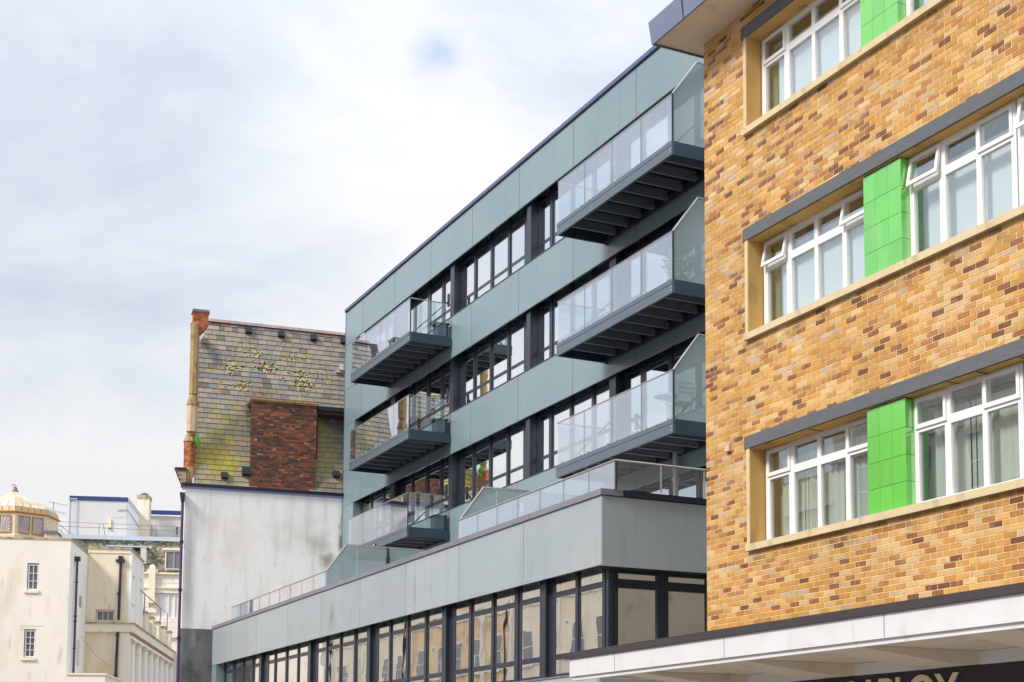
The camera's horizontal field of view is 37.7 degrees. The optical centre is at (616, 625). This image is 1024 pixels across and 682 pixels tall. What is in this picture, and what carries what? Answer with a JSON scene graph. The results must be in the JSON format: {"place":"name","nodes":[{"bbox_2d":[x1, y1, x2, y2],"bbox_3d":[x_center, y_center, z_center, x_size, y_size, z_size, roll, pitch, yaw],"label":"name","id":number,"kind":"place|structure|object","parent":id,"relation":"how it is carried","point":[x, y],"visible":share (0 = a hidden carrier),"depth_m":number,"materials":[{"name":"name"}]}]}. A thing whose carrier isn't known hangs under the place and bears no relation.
{"place":"outdoors","nodes":[
{"label":"outdoors","id":0,"kind":"place"},
{"bbox_2d":[174,308,362,681],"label":"gable house","id":1,"kind":"structure","parent":0,"point":[260,474],"depth_m":54.44,"materials":[{"name":"paint"}]},
{"bbox_2d":[194,434,201,448],"bbox_3d":[-14.978,-6.588,53.541,0.330,0.550,0.304,3,-6,-28],"label":"wall fern","id":2,"kind":"object","parent":1,"relation":"attached to","point":[196,442],"depth_m":53.52,"materials":[{"name":"green plant"}]},
{"bbox_2d":[335,364,342,373],"bbox_3d":[-10.583,-9.819,57.170,0.300,0.354,0.214,2,-6,-21],"label":"wall light","id":3,"kind":"object","parent":1,"relation":"attached to","point":[340,371],"visible":1,"depth_m":57.14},
{"bbox_2d":[0,0,672,533],"label":"sky","id":4,"kind":"structure","parent":0,"point":[270,162],"materials":[{"name":"white"}]},
{"bbox_2d":[212,46,707,681],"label":"apartment building","id":5,"kind":"structure","parent":0,"point":[530,326],"depth_m":37.40,"materials":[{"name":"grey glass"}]},
{"bbox_2d":[224,651,268,681],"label":"window","id":6,"kind":"structure","parent":5,"relation":"in","point":[246,669],"depth_m":49.44,"materials":[{"name":"glass"}]},
{"bbox_2d":[268,639,317,681],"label":"window","id":7,"kind":"structure","parent":5,"relation":"in","point":[289,663],"depth_m":44.77,"materials":[{"name":"glass"}]},
{"bbox_2d":[317,623,377,681],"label":"window","id":8,"kind":"structure","parent":5,"relation":"in","point":[341,657],"depth_m":40.27,"materials":[{"name":"glass"}]},
{"bbox_2d":[361,485,389,512],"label":"window","id":9,"kind":"structure","parent":5,"relation":"in","point":[381,496],"depth_m":52.89,"materials":[{"name":"clear glass"}]},
{"bbox_2d":[363,398,390,422],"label":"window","id":10,"kind":"structure","parent":5,"relation":"in","point":[386,404],"depth_m":53.20,"materials":[{"name":"black glass"}]},
{"bbox_2d":[364,310,392,332],"bbox_3d":[-8.281,-9.940,53.068,0.112,2.000,3.930,3,-6,-28],"label":"window frame","id":11,"kind":"structure","parent":5,"relation":"in","point":[392,310],"depth_m":53.51,"materials":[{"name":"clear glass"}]},
{"bbox_2d":[399,467,426,524],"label":"window","id":12,"kind":"structure","parent":5,"relation":"in","point":[416,482],"depth_m":49.32,"materials":[{"name":"clear glass"}]},
{"bbox_2d":[401,374,427,429],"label":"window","id":13,"kind":"structure","parent":5,"relation":"in","point":[418,405],"depth_m":49.53,"materials":[{"name":"clear glass"}]},
{"bbox_2d":[402,282,428,333],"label":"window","id":14,"kind":"structure","parent":5,"relation":"in","point":[419,308],"depth_m":49.77,"materials":[{"name":"clear glass"}]},
{"bbox_2d":[377,603,453,681],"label":"window","id":15,"kind":"structure","parent":5,"relation":"in","point":[409,649],"depth_m":35.74,"materials":[{"name":"black glass"}]},
{"bbox_2d":[426,456,448,517],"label":"window","id":16,"kind":"structure","parent":5,"relation":"in","point":[437,472],"depth_m":47.67,"materials":[{"name":"clear glass"}]},
{"bbox_2d":[428,360,449,424],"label":"window","id":17,"kind":"structure","parent":5,"relation":"in","point":[438,379],"depth_m":47.96,"materials":[{"name":"clear glass"}]},
{"bbox_2d":[429,265,450,331],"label":"window","id":18,"kind":"structure","parent":5,"relation":"in","point":[439,286],"depth_m":48.26,"materials":[{"name":"clear glass"}]},
{"bbox_2d":[458,418,525,504],"bbox_3d":[-3.655,-4.729,43.949,0.112,1.970,5.250,3,-6,-28],"label":"window","id":19,"kind":"structure","parent":5,"relation":"in","point":[498,460],"depth_m":43.80,"materials":[{"name":"clear glass"}]},
{"bbox_2d":[459,311,526,406],"bbox_3d":[-3.655,-7.732,44.241,0.112,1.985,5.250,3,-6,-28],"label":"window","id":20,"kind":"structure","parent":5,"relation":"in","point":[499,357],"depth_m":44.13,"materials":[{"name":"clear glass"}]},
{"bbox_2d":[460,205,526,309],"bbox_3d":[-3.655,-10.771,44.537,0.112,2.000,5.250,3,-6,-28],"label":"window","id":21,"kind":"structure","parent":5,"relation":"in","point":[501,253],"depth_m":44.42,"materials":[{"name":"clear glass"}]},
{"bbox_2d":[453,578,553,681],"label":"window","id":22,"kind":"structure","parent":5,"relation":"in","point":[497,635],"depth_m":31.23,"materials":[{"name":"black glass"}]},
{"bbox_2d":[536,378,608,472],"bbox_3d":[-1.137,-5.181,39.307,0.112,1.970,5.350,3,-6,-28],"label":"window","id":23,"kind":"structure","parent":5,"relation":"in","point":[556,443],"depth_m":39.25,"materials":[{"name":"clear glass"}]},
{"bbox_2d":[537,259,608,363],"bbox_3d":[-1.137,-8.184,39.599,0.112,1.985,5.350,3,-6,-28],"label":"window","id":24,"kind":"structure","parent":5,"relation":"in","point":[556,322],"depth_m":39.66,"materials":[{"name":"clear glass"}]},
{"bbox_2d":[538,141,608,254],"bbox_3d":[-1.137,-11.222,39.895,0.112,2.000,5.350,3,-6,-28],"label":"window","id":25,"kind":"structure","parent":5,"relation":"in","point":[597,167],"depth_m":39.93,"materials":[{"name":"clear glass"}]},
{"bbox_2d":[553,565,605,676],"bbox_3d":[-0.661,-0.064,28.089,0.110,2.030,2.220,3,-6,-28],"label":"window","id":26,"kind":"structure","parent":5,"relation":"in","point":[579,596],"depth_m":28.12,"materials":[{"name":"black glass"}]},
{"bbox_2d":[622,114,642,175],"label":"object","id":27,"kind":"structure","parent":5,"relation":"in","point":[632,138],"depth_m":37.04,"materials":[{"name":"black glass"}]},
{"bbox_2d":[622,237,642,306],"bbox_3d":[0.406,-8.461,36.753,0.112,1.985,1.150,3,-6,-28],"label":"glass door","id":28,"kind":"structure","parent":5,"relation":"in","point":[631,268],"depth_m":36.74,"materials":[{"name":"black glass"}]},
{"bbox_2d":[622,361,642,437],"bbox_3d":[0.406,-5.458,36.460,0.112,1.970,1.150,3,-6,-28],"label":"glass door","id":29,"kind":"structure","parent":5,"relation":"in","point":[632,376],"depth_m":36.44,"materials":[{"name":"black glass"}]},
{"bbox_2d":[612,566,707,645],"bbox_3d":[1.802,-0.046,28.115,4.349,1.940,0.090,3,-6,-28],"label":"window","id":30,"kind":"structure","parent":5,"relation":"in","point":[646,606],"depth_m":27.54,"materials":[{"name":"black glass"}]},
{"bbox_2d":[654,393,679,418],"bbox_3d":[1.088,-4.591,32.264,0.560,0.720,0.560,3,-6,-28],"label":"balcony table","id":31,"kind":"object","parent":5,"relation":"on","point":[665,396],"visible":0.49,"depth_m":32.25,"materials":[{"name":"white paint"}]},
{"bbox_2d":[631,465,706,498],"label":"window","id":32,"kind":"structure","parent":5,"relation":"in","point":[690,484],"depth_m":34.02,"materials":[{"name":"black glass"}]},
{"bbox_2d":[643,66,704,159],"bbox_3d":[1.618,-11.398,34.784,0.112,2.640,3.950,3,-6,-28],"label":"window frame","id":33,"kind":"structure","parent":5,"relation":"in","point":[688,100],"depth_m":35.04,"materials":[{"name":"black glass"}]},
{"bbox_2d":[643,200,704,294],"bbox_3d":[1.618,-8.360,34.488,0.112,2.625,3.950,3,-6,-28],"label":"window frame","id":34,"kind":"structure","parent":5,"relation":"in","point":[691,230],"depth_m":34.98,"materials":[{"name":"black metal"}]},
{"bbox_2d":[643,331,705,429],"bbox_3d":[1.618,-5.357,34.196,0.112,2.610,3.950,3,-6,-28],"label":"sliding glass door","id":35,"kind":"structure","parent":5,"relation":"in","point":[692,367],"depth_m":34.72,"materials":[{"name":"clear glass"}]},
{"bbox_2d":[661,242,698,280],"bbox_3d":[1.372,-7.733,32.260,0.711,0.975,0.946,2,-6,-15],"label":"potted shrub","id":36,"kind":"object","parent":5,"relation":"on","point":[682,277],"visible":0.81,"depth_m":32.17,"materials":[{"name":"green plant"}]},
{"bbox_2d":[668,381,693,420],"bbox_3d":[1.383,-4.707,31.834,0.400,0.871,0.454,3,-6,-28],"label":"balcony chair","id":37,"kind":"object","parent":5,"relation":"on","point":[682,404],"visible":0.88,"depth_m":31.73,"materials":[{"name":"white paint"}]},
{"bbox_2d":[565,0,1023,681],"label":"brick building","id":38,"kind":"structure","parent":0,"point":[865,310],"depth_m":19.12,"materials":[{"name":"brick"}]},
{"bbox_2d":[762,0,859,114],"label":"window frame","id":39,"kind":"structure","parent":38,"relation":"in","point":[789,45],"depth_m":21.29,"materials":[{"name":"white plastic"}]},
{"bbox_2d":[761,188,863,324],"bbox_3d":[2.755,-5.018,20.602,0.153,1.370,2.615,3,-6,-28],"label":"window frame","id":40,"kind":"structure","parent":38,"relation":"in","point":[847,222],"depth_m":20.74,"materials":[{"name":"white plastic"}]},
{"bbox_2d":[766,417,867,539],"bbox_3d":[2.786,-1.955,20.321,0.082,1.370,2.615,3,-6,-28],"label":"window frame","id":41,"kind":"structure","parent":38,"relation":"in","point":[792,469],"depth_m":20.44,"materials":[{"name":"white plastic"}]},
{"bbox_2d":[906,0,913,16],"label":"window frame","id":42,"kind":"structure","parent":38,"relation":"in","point":[909,3],"depth_m":18.96,"materials":[{"name":"white plastic"}]},
{"bbox_2d":[906,100,1019,255],"bbox_3d":[4.114,-5.278,17.928,0.153,1.370,1.902,3,-6,-28],"label":"window frame","id":43,"kind":"structure","parent":38,"relation":"in","point":[941,149],"depth_m":18.02,"materials":[{"name":"white plastic"}]},
{"bbox_2d":[913,362,1023,503],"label":"window frame","id":44,"kind":"structure","parent":38,"relation":"in","point":[949,418],"depth_m":17.71,"materials":[{"name":"white plastic"}]},
{"bbox_2d":[1015,95,1023,204],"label":"window frame","id":45,"kind":"structure","parent":38,"relation":"in","point":[1019,124],"depth_m":17.03,"materials":[{"name":"white plastic"}]},
{"label":"ground","id":46,"kind":"structure","parent":0,"visible":0},
{"bbox_2d":[0,537,88,681],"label":"rendered house","id":47,"kind":"structure","parent":46,"relation":"on","point":[37,589],"depth_m":72.60,"materials":[{"name":"white paint"}]},
{"bbox_2d":[24,630,35,656],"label":"window","id":48,"kind":"structure","parent":47,"relation":"in","point":[30,635],"depth_m":72.47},
{"bbox_2d":[0,487,60,537],"bbox_3d":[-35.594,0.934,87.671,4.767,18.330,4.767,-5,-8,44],"label":"domed pavilion","id":49,"kind":"structure","parent":47,"relation":"on","point":[21,515],"depth_m":86.70,"materials":[{"name":"tile"}]},
{"bbox_2d":[0,515,10,531],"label":"sunburst window","id":50,"kind":"structure","parent":49,"relation":"in","point":[5,520],"depth_m":86.02,"materials":[{"name":"grey glass"}]},
{"bbox_2d":[18,515,29,533],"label":"sunburst window","id":51,"kind":"structure","parent":49,"relation":"in","point":[24,521],"depth_m":86.44,"materials":[{"name":"grey glass"}]},
{"bbox_2d":[32,517,43,535],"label":"sunburst window","id":52,"kind":"structure","parent":49,"relation":"in","point":[37,523],"depth_m":86.99,"materials":[{"name":"grey glass"}]},
{"bbox_2d":[44,530,61,537],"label":"stair head","id":53,"kind":"object","parent":49,"relation":"on","point":[51,534],"visible":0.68,"depth_m":86.92},
{"bbox_2d":[28,564,38,589],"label":"window","id":54,"kind":"structure","parent":47,"relation":"in","point":[33,570],"depth_m":72.79,"materials":[{"name":"white wood"}]},
{"bbox_2d":[72,556,80,672],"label":"drainpipe","id":55,"kind":"object","parent":47,"relation":"attached to","point":[77,559],"visible":0.92,"depth_m":74.08,"materials":[{"name":"black metal"}]},
{"bbox_2d":[76,639,79,665],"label":"blocked window","id":56,"kind":"structure","parent":47,"relation":"in","point":[78,641],"depth_m":75.50,"materials":[{"name":"white paint"}]},
{"bbox_2d":[79,595,81,606],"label":"slit window","id":57,"kind":"structure","parent":47,"relation":"in","point":[80,598],"depth_m":76.08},
{"bbox_2d":[66,673,120,681],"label":"annexe","id":58,"kind":"structure","parent":46,"relation":"on","point":[88,677],"depth_m":72.69,"materials":[{"name":"paint"}]},
{"bbox_2d":[61,534,179,681],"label":"building","id":59,"kind":"structure","parent":46,"relation":"on","point":[160,556],"depth_m":97.11,"materials":[{"name":"paint"}]},
{"bbox_2d":[68,496,139,535],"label":"rooftop plant room","id":60,"kind":"object","parent":59,"relation":"on","point":[110,512],"visible":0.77,"depth_m":102.55,"materials":[{"name":"white paint"}]},
{"bbox_2d":[137,492,151,536],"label":"rooftop flue","id":61,"kind":"object","parent":60,"relation":"on","point":[144,503],"visible":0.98,"depth_m":108.91,"materials":[{"name":"beige paint"}]},
{"bbox_2d":[58,521,173,534],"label":"roof rail","id":62,"kind":"object","parent":59,"relation":"on","point":[114,528],"visible":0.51,"depth_m":97.64,"materials":[{"name":"grey metal"}]},
{"bbox_2d":[159,594,168,617],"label":"window","id":63,"kind":"structure","parent":59,"relation":"in","point":[164,598],"depth_m":97.02,"materials":[{"name":"white glass"}]},
{"bbox_2d":[150,510,180,536],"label":"rooftop plant room","id":64,"kind":"object","parent":59,"relation":"on","point":[161,519],"visible":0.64,"depth_m":111.02,"materials":[{"name":"white paint"}]},
{"bbox_2d":[175,526,178,535],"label":"window","id":65,"kind":"structure","parent":64,"relation":"in","point":[176,527],"depth_m":111.10,"materials":[{"name":"grey glass"}]},
{"bbox_2d":[165,551,179,569],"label":"window","id":66,"kind":"structure","parent":59,"relation":"in","point":[172,559],"depth_m":97.14,"materials":[{"name":"grey glass"}]},
{"bbox_2d":[174,595,178,617],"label":"window","id":67,"kind":"structure","parent":59,"relation":"in","point":[175,596],"depth_m":97.14,"materials":[{"name":"white glass"}]},
{"bbox_2d":[84,547,175,681],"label":"columned house","id":68,"kind":"structure","parent":46,"relation":"on","point":[146,652],"depth_m":78.25,"materials":[{"name":"white paint"}]},
{"bbox_2d":[96,610,114,620],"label":"window","id":69,"kind":"structure","parent":68,"relation":"in","point":[101,615],"depth_m":78.13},
{"bbox_2d":[114,556,124,677],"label":"drainpipe","id":70,"kind":"object","parent":68,"relation":"attached to","point":[120,559],"visible":0.92,"depth_m":78.02,"materials":[{"name":"black metal"}]},
{"bbox_2d":[140,589,167,629],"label":"wire fence","id":71,"kind":"object","parent":68,"relation":"on","point":[157,605],"visible":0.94,"depth_m":88.30,"materials":[{"name":"grey metal"}]}
]}

